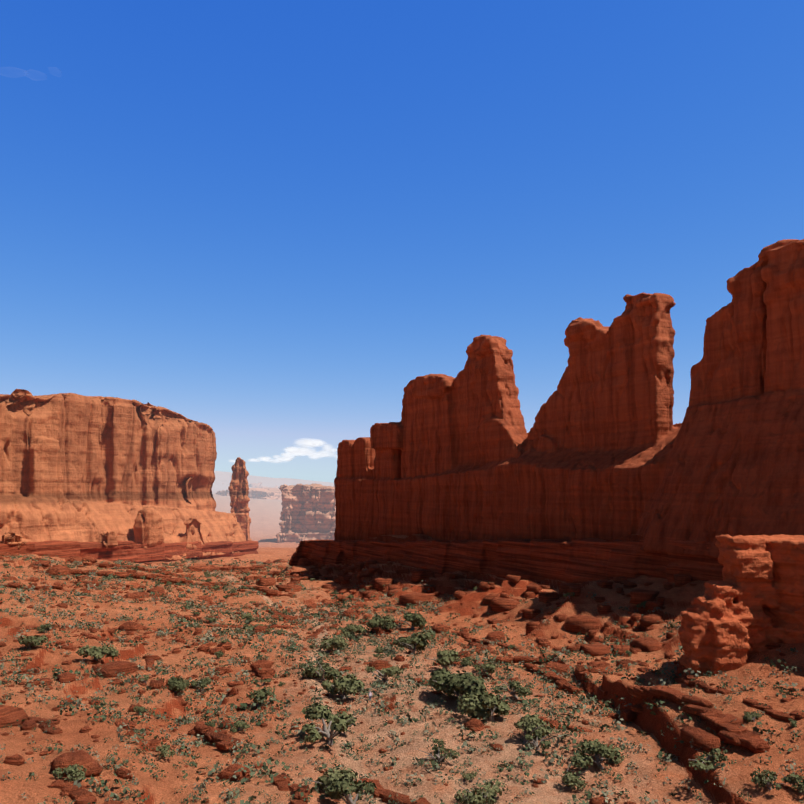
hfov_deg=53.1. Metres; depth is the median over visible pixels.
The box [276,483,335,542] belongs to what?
butte
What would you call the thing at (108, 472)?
rock wall
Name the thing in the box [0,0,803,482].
sky
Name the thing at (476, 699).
shrubs
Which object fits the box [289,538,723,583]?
ledge band
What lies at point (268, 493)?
mesa
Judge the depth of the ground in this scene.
141.48 m
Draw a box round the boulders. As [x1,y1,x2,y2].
[0,553,803,803]
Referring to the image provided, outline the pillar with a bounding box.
[228,457,251,540]
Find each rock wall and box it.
[0,389,248,561]
[334,239,803,557]
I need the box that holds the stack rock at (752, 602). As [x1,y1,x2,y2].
[678,534,803,675]
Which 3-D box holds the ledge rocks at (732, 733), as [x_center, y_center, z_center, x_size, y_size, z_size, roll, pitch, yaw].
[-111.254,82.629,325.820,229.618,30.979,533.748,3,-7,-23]
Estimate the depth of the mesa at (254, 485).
9242.72 m
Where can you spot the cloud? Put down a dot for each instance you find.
(302, 451)
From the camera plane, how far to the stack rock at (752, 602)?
142.39 m
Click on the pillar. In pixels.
(238, 487)
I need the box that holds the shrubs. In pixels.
[0,553,803,803]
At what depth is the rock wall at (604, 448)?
310.94 m
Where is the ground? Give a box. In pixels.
[0,471,803,803]
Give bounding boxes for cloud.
[232,438,337,461]
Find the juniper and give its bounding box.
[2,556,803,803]
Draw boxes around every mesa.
[215,488,281,499]
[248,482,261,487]
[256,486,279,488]
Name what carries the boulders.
on the ground
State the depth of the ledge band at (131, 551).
639.93 m
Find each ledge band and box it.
[0,540,258,562]
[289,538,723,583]
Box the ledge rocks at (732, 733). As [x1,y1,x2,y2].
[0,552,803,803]

